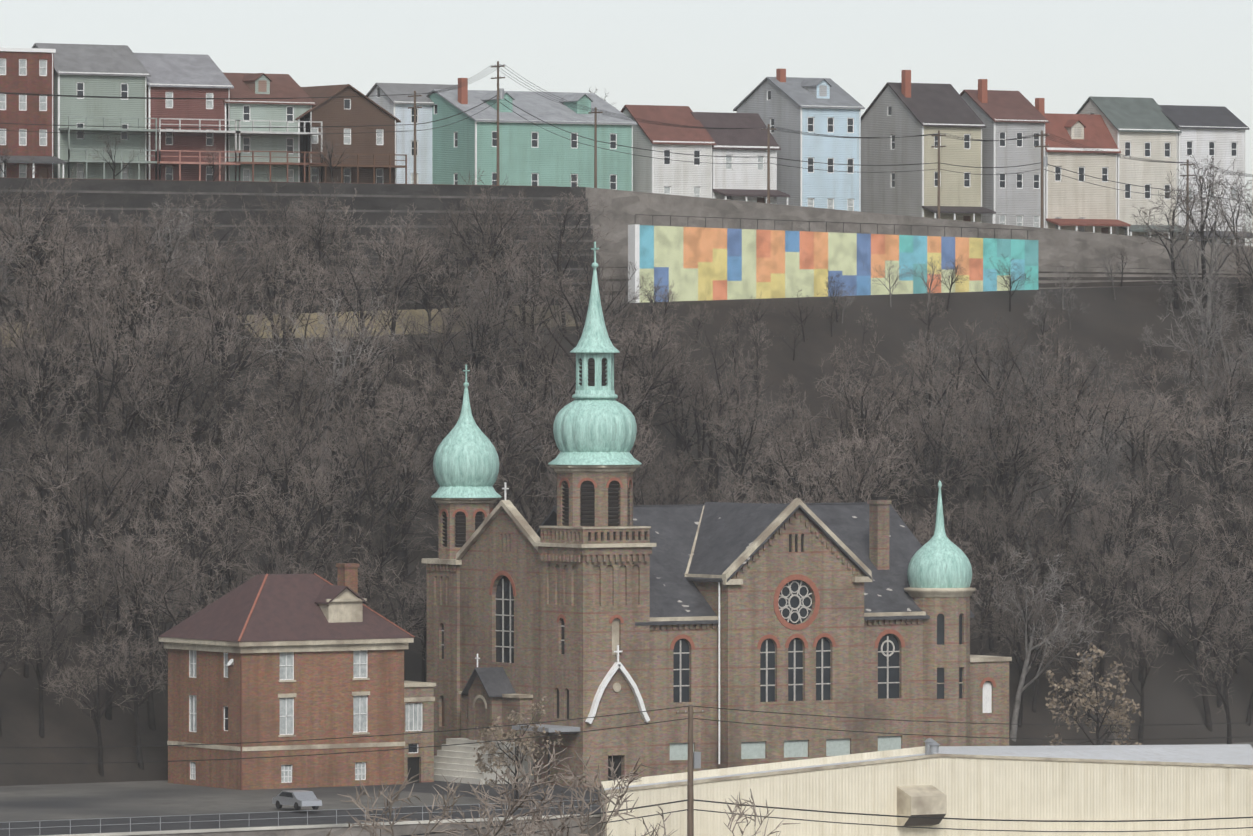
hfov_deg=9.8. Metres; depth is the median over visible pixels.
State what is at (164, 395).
tree
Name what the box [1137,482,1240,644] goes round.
tree
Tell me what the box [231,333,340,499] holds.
tree
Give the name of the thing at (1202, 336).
tree
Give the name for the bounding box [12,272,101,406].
tree
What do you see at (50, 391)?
tree
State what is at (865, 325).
tree
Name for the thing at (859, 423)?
tree
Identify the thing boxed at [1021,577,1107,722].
tree
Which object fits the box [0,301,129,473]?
tree
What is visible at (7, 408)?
tree
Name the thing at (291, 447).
tree
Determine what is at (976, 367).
tree
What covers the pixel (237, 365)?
tree
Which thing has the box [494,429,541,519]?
tree
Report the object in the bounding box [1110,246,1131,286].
tree
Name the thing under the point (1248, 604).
tree
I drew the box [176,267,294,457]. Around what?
tree
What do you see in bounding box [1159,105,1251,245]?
house
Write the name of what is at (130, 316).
tree
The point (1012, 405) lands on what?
tree
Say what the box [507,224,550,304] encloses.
tree
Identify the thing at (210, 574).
tree
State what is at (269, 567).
tree
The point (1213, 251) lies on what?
tree
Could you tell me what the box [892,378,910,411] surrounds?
tree
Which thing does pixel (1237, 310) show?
tree
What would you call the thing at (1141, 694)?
tree
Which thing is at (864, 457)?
tree
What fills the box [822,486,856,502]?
tree
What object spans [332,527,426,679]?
tree
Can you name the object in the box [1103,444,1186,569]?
tree
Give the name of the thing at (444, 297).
tree
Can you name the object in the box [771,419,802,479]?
tree
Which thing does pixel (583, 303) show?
tree
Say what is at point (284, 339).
tree
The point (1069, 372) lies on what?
tree
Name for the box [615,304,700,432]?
tree
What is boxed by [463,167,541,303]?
tree
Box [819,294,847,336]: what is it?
tree
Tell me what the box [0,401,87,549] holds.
tree
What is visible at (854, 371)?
tree
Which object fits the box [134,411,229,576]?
tree
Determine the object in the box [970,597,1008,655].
tree
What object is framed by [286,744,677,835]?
bare shrubs
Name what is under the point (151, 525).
tree
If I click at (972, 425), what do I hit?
tree
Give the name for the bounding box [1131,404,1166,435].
tree
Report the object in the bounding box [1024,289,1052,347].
tree
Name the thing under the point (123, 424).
tree
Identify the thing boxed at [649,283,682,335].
tree
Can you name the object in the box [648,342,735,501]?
tree
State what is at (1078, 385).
tree
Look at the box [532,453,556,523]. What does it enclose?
tree
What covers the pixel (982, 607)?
tree
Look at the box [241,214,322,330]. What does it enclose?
tree
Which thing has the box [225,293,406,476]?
tree
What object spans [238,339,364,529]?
tree
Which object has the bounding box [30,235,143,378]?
tree
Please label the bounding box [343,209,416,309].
tree
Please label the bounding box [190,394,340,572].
tree
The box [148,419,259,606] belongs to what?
tree
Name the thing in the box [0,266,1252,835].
terrain
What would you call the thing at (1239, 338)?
tree
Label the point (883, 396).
tree
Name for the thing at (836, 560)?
church
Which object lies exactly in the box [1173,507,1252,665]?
tree
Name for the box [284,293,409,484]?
tree
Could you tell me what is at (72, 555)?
tree
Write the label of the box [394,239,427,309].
tree
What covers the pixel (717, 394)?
tree
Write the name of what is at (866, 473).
tree
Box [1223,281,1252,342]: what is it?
tree
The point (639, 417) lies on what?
tree
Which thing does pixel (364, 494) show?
tree
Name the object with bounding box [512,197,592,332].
tree
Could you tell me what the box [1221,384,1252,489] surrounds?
tree
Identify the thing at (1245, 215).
tree
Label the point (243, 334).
tree
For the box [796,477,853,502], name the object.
tree
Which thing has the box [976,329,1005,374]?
tree
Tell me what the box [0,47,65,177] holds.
brick apartment building
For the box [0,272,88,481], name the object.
tree
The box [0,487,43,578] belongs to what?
tree
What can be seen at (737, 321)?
tree
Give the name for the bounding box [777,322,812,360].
tree
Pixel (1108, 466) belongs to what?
tree
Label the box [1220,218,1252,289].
tree
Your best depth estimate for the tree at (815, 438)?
665.88 m
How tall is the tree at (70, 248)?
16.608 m
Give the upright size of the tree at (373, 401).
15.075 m
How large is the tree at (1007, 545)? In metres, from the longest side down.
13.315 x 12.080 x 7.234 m
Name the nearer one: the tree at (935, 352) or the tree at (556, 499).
the tree at (556, 499)
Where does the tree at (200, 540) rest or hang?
on the terrain
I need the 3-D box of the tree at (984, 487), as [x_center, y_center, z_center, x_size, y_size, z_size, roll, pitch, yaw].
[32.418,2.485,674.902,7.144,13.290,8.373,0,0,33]
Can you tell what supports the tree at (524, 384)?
on the terrain
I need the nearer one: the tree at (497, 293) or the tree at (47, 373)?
the tree at (47, 373)
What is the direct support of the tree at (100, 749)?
on the terrain
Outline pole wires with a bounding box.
[0,706,1252,835]
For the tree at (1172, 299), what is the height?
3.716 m
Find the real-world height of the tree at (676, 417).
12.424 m
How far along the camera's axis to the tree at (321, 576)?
613.40 m
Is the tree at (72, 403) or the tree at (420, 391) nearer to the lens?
the tree at (72, 403)
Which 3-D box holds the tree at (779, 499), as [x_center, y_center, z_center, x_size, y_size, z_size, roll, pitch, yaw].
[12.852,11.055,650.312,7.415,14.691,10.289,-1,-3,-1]
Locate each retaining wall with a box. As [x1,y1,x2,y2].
[0,178,1252,321]
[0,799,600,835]
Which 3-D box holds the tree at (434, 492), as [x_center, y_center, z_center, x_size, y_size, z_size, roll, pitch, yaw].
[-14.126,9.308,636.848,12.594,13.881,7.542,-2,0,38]
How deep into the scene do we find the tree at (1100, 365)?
704.34 m
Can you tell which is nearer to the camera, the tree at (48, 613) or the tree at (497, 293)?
the tree at (48, 613)
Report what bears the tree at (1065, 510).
on the terrain
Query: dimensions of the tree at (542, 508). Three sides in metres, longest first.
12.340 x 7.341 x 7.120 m
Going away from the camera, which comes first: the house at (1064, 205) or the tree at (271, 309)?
the tree at (271, 309)
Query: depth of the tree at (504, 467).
637.25 m
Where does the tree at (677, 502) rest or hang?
on the terrain
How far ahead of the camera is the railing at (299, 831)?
546.29 m
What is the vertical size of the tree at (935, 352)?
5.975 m
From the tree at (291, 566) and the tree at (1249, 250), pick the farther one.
the tree at (1249, 250)
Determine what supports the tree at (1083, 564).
on the terrain
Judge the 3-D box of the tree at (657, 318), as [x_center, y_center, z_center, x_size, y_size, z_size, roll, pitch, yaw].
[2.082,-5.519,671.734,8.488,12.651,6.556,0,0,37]
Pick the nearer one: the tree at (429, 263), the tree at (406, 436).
the tree at (406, 436)
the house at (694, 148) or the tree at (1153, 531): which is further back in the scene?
the house at (694, 148)
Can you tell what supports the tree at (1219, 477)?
on the terrain
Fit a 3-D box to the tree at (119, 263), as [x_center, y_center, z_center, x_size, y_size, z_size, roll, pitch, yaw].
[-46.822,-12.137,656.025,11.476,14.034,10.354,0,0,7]
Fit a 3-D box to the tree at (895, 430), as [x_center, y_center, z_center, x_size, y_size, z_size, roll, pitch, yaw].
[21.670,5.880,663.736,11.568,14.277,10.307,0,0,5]
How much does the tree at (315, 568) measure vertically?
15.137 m
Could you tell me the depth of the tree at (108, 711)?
605.02 m
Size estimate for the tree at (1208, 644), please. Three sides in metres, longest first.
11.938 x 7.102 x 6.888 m
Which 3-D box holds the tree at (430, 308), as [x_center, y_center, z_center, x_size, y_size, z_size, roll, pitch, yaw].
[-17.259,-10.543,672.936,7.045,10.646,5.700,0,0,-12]
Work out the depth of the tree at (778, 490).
641.13 m
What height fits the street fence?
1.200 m
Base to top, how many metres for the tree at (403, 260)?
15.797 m
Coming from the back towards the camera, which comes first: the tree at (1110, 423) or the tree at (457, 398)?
the tree at (1110, 423)
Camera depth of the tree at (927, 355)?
692.57 m
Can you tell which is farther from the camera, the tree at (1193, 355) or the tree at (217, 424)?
the tree at (1193, 355)
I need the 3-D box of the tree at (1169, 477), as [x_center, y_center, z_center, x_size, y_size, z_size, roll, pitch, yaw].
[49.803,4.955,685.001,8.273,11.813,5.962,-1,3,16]
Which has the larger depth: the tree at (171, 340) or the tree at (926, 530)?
the tree at (926, 530)
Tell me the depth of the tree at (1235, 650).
669.28 m
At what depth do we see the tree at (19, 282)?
662.82 m
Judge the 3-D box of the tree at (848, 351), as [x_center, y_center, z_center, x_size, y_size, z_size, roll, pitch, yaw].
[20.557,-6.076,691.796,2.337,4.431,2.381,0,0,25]
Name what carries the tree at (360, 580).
on the terrain
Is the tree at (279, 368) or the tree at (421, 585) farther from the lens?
the tree at (279, 368)
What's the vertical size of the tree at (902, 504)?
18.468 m
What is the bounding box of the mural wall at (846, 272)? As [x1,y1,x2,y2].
[628,214,1037,302]
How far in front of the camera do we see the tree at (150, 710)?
606.95 m
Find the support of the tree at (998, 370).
on the terrain
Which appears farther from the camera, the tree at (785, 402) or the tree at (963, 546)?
the tree at (785, 402)
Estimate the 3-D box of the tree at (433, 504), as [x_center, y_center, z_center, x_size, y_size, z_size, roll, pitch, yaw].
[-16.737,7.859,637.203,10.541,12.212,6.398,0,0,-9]
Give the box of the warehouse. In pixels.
[601,738,1252,835]
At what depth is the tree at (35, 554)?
611.89 m
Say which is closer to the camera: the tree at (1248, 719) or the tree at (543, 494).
the tree at (543, 494)
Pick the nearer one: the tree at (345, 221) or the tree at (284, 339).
the tree at (284, 339)
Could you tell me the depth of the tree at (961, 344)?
698.12 m
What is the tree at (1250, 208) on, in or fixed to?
on the terrain
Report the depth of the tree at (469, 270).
689.79 m
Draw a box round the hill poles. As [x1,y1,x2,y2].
[0,61,1252,239]
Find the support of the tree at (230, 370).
on the terrain
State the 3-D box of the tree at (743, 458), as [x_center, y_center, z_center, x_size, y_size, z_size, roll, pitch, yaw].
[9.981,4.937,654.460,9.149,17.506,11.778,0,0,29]
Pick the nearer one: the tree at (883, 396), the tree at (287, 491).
the tree at (287, 491)
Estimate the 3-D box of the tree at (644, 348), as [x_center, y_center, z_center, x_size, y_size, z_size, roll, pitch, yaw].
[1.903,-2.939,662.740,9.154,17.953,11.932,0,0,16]
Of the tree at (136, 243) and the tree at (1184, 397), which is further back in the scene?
the tree at (1184, 397)
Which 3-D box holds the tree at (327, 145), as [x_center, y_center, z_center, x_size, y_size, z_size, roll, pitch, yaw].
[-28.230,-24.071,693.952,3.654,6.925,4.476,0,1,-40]
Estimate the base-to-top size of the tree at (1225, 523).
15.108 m
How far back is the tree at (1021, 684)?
650.12 m
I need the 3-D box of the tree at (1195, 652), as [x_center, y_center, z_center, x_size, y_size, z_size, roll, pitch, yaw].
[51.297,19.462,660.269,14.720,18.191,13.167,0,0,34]
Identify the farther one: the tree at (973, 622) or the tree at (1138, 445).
the tree at (1138, 445)
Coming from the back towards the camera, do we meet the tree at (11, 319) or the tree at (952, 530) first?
the tree at (952, 530)
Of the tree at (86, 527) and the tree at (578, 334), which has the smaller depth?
the tree at (86, 527)
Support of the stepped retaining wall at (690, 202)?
on the terrain
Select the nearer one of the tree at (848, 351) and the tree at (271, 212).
the tree at (271, 212)
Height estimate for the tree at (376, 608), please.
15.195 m
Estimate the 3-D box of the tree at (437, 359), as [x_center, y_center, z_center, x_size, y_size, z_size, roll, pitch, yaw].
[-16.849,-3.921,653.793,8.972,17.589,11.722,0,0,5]
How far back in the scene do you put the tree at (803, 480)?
659.26 m
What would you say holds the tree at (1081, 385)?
on the terrain
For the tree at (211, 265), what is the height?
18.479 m
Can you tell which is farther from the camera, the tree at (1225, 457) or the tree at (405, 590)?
the tree at (1225, 457)
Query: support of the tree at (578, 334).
on the terrain
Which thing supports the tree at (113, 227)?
on the terrain
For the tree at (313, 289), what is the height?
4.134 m
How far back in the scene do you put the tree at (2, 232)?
655.97 m
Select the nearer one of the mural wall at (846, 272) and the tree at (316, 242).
the tree at (316, 242)
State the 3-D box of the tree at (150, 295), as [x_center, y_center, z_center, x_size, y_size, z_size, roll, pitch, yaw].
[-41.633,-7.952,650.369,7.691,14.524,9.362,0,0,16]
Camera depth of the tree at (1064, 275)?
715.41 m
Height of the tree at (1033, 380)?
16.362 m
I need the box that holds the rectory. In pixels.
[158,563,435,789]
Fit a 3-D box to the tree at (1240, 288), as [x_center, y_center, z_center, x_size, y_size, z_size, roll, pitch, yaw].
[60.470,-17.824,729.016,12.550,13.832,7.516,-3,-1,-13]
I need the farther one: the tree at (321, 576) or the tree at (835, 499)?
the tree at (835, 499)
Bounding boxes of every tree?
[0,142,15,176]
[0,157,107,326]
[0,172,92,320]
[0,179,100,299]
[0,200,111,360]
[0,205,46,299]
[0,205,67,319]
[0,208,44,269]
[0,224,94,396]
[0,249,116,446]
[0,255,23,347]
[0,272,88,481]
[0,294,60,428]
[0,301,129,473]
[0,304,24,344]
[0,304,76,458]
[0,328,88,515]
[0,331,44,424]
[0,334,30,408]
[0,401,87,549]
[0,401,113,593]
[0,452,76,631]
[0,458,68,589]
[0,463,49,541]
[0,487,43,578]
[0,527,66,677]
[0,544,25,616]
[0,561,51,669]
[0,588,90,737]
[0,603,45,736]
[4,468,115,597]
[4,545,90,681]
[7,279,35,321]
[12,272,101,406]
[13,410,112,561]
[22,278,96,429]
[23,418,168,635]
[25,504,216,719]
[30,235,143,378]
[32,299,154,502]
[34,252,67,320]
[35,208,168,355]
[36,623,163,776]
[40,225,112,335]
[48,235,190,399]
[56,313,113,430]
[56,434,153,612]
[57,241,92,319]
[58,261,235,456]
[58,343,195,535]
[65,352,132,479]
[67,504,144,663]
[70,611,167,769]
[72,215,227,393]
[72,224,152,328]
[73,207,129,301]
[78,324,198,504]
[78,490,177,695]
[79,203,140,314]
[81,210,190,364]
[83,415,160,567]
[87,238,182,418]
[88,133,144,178]
[88,237,148,314]
[88,415,185,596]
[96,551,217,697]
[101,247,194,400]
[104,295,234,492]
[104,507,185,666]
[109,532,217,730]
[111,302,258,515]
[114,408,249,614]
[115,324,260,536]
[117,192,179,291]
[118,445,185,576]
[133,193,207,297]
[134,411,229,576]
[138,198,208,328]
[142,189,252,316]
[148,309,238,439]
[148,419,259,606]
[152,493,277,619]
[157,268,271,493]
[158,497,274,602]
[158,548,239,621]
[159,213,270,360]
[160,241,268,447]
[164,410,293,587]
[170,379,271,543]
[171,278,271,450]
[173,271,199,316]
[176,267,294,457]
[180,229,250,323]
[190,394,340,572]
[195,511,272,594]
[197,238,239,300]
[202,144,226,180]
[210,531,336,600]
[219,507,305,577]
[220,243,268,346]
[220,391,301,549]
[224,168,355,312]
[224,240,301,379]
[224,391,322,555]
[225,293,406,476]
[226,493,303,573]
[226,503,383,596]
[230,436,355,573]
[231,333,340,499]
[232,255,340,410]
[235,202,299,313]
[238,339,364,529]
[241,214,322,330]
[241,264,354,441]
[248,296,331,448]
[249,271,273,295]
[259,184,324,312]
[261,394,414,553]
[263,405,335,525]
[267,194,352,312]
[271,556,388,615]
[276,540,390,615]
[280,176,352,312]
[282,415,388,579]
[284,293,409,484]
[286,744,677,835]
[288,244,373,376]
[289,564,315,573]
[293,188,364,311]
[295,539,424,628]
[297,336,389,515]
[301,274,326,312]
[302,234,422,406]
[305,127,350,182]
[305,405,429,592]
[309,331,377,453]
[312,256,341,308]
[317,231,373,310]
[317,298,406,433]
[318,399,438,604]
[322,499,429,617]
[323,391,460,578]
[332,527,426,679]
[333,341,408,490]
[335,308,424,471]
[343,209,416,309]
[344,360,456,541]
[347,203,460,369]
[360,339,540,460]
[362,257,420,383]
[362,431,437,574]
[372,558,426,631]
[375,379,448,505]
[377,445,438,557]
[378,209,524,379]
[380,340,452,452]
[389,276,486,468]
[391,363,499,451]
[391,574,426,681]
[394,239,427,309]
[397,208,489,307]
[398,223,443,307]
[399,247,473,355]
[408,256,527,439]
[408,468,506,564]
[409,642,426,662]
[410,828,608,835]
[411,221,446,308]
[411,229,455,305]
[412,208,471,321]
[412,453,503,521]
[414,349,531,437]
[414,573,426,606]
[417,267,533,403]
[419,360,552,460]
[421,394,544,507]
[423,267,527,416]
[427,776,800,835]
[428,171,563,344]
[438,245,529,414]
[440,176,532,283]
[441,269,503,382]
[449,322,642,531]
[449,373,554,490]
[453,228,500,302]
[454,369,559,505]
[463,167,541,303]
[463,228,578,406]
[470,209,517,307]
[473,696,562,801]
[482,425,556,525]
[485,265,574,432]
[489,302,551,414]
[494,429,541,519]
[496,373,650,455]
[502,241,631,368]
[503,259,574,386]
[504,318,575,511]
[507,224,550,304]
[507,234,571,302]
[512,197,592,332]
[515,468,556,524]
[523,347,655,408]
[527,174,615,304]
[528,389,640,475]
[528,471,644,527]
[529,489,555,530]
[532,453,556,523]
[535,311,728,429]
[550,373,657,449]
[551,228,650,342]
[553,227,652,318]
[553,270,635,324]
[564,358,653,412]
[573,355,658,432]
[600,293,634,340]
[604,286,701,478]
[607,290,691,424]
[614,339,669,456]
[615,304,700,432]
[625,326,712,456]
[630,402,667,503]
[633,438,728,504]
[633,454,680,504]
[633,457,646,490]
[633,477,705,504]
[633,481,657,504]
[634,273,665,327]
[634,436,714,504]
[637,328,670,369]
[637,433,708,504]
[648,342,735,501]
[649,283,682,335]
[650,367,746,503]
[651,315,678,366]
[659,363,686,413]
[667,399,700,448]
[678,313,775,488]
[678,363,765,501]
[679,459,757,503]
[684,302,714,342]
[692,375,802,502]
[698,467,768,503]
[706,378,728,409]
[712,350,799,501]
[713,322,746,371]
[716,399,830,501]
[718,468,833,503]
[726,306,746,345]
[735,463,871,502]
[737,462,809,503]
[739,295,775,338]
[739,337,770,404]
[739,410,856,502]
[746,316,772,367]
[755,455,851,503]
[756,405,915,503]
[757,399,874,501]
[761,391,819,498]
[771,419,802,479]
[773,386,799,429]
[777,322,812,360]
[778,289,819,341]
[781,374,800,413]
[785,400,849,501]
[791,333,923,495]
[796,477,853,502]
[804,425,828,451]
[805,410,917,501]
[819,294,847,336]
[822,285,854,322]
[822,397,896,501]
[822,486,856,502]
[823,269,848,321]
[827,415,848,456]
[831,411,939,507]
[834,412,916,519]
[835,370,907,480]
[837,331,855,373]
[840,403,887,438]
[842,342,871,406]
[858,309,877,343]
[860,354,960,518]
[862,260,916,306]
[867,376,999,532]
[869,371,989,516]
[881,376,919,438]
[884,400,942,466]
[885,387,1010,471]
[890,490,927,544]
[892,328,973,478]
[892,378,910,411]
[894,501,958,545]
[897,320,997,509]
[898,401,994,539]
[901,257,961,310]
[904,335,965,385]
[904,477,1006,554]
[905,377,946,410]
[909,346,932,384]
[909,505,949,542]
[910,286,953,349]
[916,322,937,354]
[917,363,1088,561]
[922,479,986,560]
[922,530,980,598]
[936,255,967,310]
[938,319,1035,491]
[939,374,1028,512]
[945,372,1039,542]
[946,340,1065,497]
[946,359,1000,403]
[946,385,1021,497]
[949,336,972,371]
[956,500,1035,651]
[956,502,1057,641]
[956,536,976,562]
[961,382,1076,598]
[963,352,996,400]
[967,344,1094,501]
[968,312,1072,477]
[968,495,1106,652]
[970,532,1023,654]
[970,543,1110,741]
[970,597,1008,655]
[972,456,1090,634]
[974,564,1064,727]
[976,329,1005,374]
[985,565,1046,679]
[987,253,1033,311]
[996,471,1050,578]
[1003,436,1116,608]
[1008,316,1085,471]
[1010,394,1095,556]
[1010,577,1092,712]
[1016,331,1139,496]
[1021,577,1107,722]
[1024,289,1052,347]
[1034,290,1065,352]
[1035,431,1127,547]
[1041,525,1106,641]
[1043,362,1155,529]
[1043,643,1141,745]
[1051,601,1117,720]
[1053,264,1080,308]
[1055,287,1089,328]
[1055,502,1133,636]
[1055,523,1150,686]
[1058,337,1083,386]
[1059,414,1143,561]
[1063,404,1100,454]
[1065,486,1149,625]
[1068,357,1106,418]
[1076,519,1215,681]
[1078,370,1170,508]
[1083,448,1173,621]
[1086,346,1118,385]
[1086,375,1197,537]
[1092,248,1138,299]
[1097,614,1173,742]
[1098,383,1127,444]
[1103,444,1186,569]
[1106,536,1252,731]
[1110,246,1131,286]
[1113,409,1203,529]
[1122,348,1179,412]
[1128,438,1207,581]
[1131,167,1229,308]
[1131,177,1252,326]
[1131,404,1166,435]
[1136,366,1214,522]
[1137,389,1170,426]
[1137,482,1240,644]
[1139,322,1157,356]
[1145,331,1167,364]
[1147,286,1252,466]
[1153,220,1230,343]
[1154,284,1178,315]
[1159,155,1236,297]
[1162,377,1252,584]
[1170,377,1252,530]
[1171,360,1202,410]
[1171,457,1252,641]
[1172,169,1252,302]
[1172,331,1252,481]
[1173,338,1207,397]
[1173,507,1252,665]
[1174,613,1250,743]
[1181,457,1252,582]
[1181,542,1252,668]
[1183,259,1242,374]
[1189,466,1252,615]
[1192,323,1208,353]
[1192,574,1252,708]
[1193,427,1252,536]
[1193,569,1247,673]
[1197,587,1252,725]
[1198,390,1252,503]
[1205,494,1252,580]
[1211,294,1252,322]
[1215,420,1252,492]
[1218,159,1252,246]
[1219,312,1251,357]
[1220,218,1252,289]
[1220,410,1251,439]
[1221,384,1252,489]
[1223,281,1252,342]
[1224,567,1252,649]
[1229,372,1252,454]
[1235,188,1252,237]
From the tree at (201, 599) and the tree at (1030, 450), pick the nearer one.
the tree at (201, 599)
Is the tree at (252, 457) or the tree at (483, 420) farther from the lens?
the tree at (483, 420)
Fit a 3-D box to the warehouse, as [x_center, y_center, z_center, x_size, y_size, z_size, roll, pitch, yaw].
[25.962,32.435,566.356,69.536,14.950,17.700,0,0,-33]
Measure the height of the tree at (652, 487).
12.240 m
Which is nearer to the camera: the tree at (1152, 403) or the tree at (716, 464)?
the tree at (716, 464)
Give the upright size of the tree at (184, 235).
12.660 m
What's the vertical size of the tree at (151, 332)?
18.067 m
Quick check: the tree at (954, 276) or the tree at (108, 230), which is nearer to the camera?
the tree at (108, 230)
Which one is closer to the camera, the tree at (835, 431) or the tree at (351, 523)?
the tree at (351, 523)
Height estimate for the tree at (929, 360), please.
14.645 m
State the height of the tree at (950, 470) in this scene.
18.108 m
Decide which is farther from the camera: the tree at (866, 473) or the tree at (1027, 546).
the tree at (1027, 546)
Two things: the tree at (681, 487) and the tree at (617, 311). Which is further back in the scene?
the tree at (617, 311)
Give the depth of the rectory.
592.55 m
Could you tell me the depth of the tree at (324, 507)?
627.51 m
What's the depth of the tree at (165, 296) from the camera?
647.27 m
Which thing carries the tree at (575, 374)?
on the terrain
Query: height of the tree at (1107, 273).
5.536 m
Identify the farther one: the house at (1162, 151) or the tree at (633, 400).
the house at (1162, 151)
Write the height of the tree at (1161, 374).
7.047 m
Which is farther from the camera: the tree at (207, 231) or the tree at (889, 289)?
the tree at (889, 289)
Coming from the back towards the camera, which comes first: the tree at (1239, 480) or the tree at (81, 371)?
the tree at (1239, 480)
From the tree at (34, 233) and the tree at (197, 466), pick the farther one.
the tree at (34, 233)
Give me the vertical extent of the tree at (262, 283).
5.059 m
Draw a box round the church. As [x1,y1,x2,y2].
[422,242,1011,786]
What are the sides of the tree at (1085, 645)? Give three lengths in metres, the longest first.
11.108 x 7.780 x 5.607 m
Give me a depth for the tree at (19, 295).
660.30 m
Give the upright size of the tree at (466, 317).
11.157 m
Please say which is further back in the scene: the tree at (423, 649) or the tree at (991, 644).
the tree at (991, 644)
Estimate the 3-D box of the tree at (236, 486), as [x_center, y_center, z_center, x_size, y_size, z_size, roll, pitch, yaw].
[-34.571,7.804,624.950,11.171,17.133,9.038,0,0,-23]
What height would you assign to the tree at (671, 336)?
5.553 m
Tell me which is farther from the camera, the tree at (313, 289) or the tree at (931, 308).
the tree at (931, 308)
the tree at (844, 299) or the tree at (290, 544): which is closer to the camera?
the tree at (290, 544)
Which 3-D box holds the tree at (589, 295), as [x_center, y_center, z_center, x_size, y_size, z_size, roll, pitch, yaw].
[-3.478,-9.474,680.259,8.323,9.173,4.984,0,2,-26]
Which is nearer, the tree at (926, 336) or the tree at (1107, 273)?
the tree at (926, 336)
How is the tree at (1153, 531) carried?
on the terrain
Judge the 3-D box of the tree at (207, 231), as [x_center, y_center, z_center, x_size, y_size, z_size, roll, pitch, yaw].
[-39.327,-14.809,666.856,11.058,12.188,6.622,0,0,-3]
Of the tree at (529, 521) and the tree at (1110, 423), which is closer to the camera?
the tree at (529, 521)
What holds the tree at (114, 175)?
on the terrain
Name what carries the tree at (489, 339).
on the terrain
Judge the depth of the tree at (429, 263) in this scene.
687.24 m
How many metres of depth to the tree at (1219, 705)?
663.44 m
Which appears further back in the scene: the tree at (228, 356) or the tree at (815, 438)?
the tree at (815, 438)
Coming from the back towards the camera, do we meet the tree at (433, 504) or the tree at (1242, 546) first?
the tree at (1242, 546)
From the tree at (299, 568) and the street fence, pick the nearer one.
the tree at (299, 568)
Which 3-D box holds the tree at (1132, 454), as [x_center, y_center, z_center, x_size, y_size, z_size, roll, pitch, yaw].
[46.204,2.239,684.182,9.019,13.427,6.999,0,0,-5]
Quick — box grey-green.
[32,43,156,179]
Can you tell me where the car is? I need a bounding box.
[272,790,321,809]
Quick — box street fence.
[0,177,553,186]
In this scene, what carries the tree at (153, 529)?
on the terrain
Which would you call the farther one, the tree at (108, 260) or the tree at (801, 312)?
the tree at (801, 312)
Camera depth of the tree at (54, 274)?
663.21 m
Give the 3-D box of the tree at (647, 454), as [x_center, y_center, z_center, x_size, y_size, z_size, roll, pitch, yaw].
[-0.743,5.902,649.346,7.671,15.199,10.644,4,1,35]
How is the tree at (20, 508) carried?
on the terrain
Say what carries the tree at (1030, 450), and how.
on the terrain
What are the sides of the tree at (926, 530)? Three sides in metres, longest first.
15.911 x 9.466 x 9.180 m
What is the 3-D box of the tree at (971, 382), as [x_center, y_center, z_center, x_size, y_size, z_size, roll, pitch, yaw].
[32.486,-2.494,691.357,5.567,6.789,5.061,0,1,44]
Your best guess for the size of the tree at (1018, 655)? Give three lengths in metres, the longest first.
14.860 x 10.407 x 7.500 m
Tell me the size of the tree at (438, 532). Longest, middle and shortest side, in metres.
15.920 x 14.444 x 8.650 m
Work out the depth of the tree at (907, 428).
679.80 m
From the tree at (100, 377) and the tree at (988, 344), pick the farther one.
the tree at (988, 344)
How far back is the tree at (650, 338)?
680.53 m
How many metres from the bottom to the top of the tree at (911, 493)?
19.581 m
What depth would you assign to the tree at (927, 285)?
707.16 m
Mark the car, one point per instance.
(313, 801)
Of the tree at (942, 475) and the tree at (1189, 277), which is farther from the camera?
the tree at (1189, 277)
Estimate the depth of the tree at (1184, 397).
706.05 m
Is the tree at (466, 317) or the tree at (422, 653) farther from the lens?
the tree at (466, 317)
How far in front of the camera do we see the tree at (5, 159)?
672.89 m
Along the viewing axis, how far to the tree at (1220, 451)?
688.14 m
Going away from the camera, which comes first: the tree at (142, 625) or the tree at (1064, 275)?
the tree at (142, 625)
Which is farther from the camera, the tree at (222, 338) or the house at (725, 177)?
the house at (725, 177)
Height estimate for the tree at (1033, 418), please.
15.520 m
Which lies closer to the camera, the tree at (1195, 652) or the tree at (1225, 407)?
the tree at (1195, 652)
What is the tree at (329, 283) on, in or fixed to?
on the terrain
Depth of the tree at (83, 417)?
640.76 m

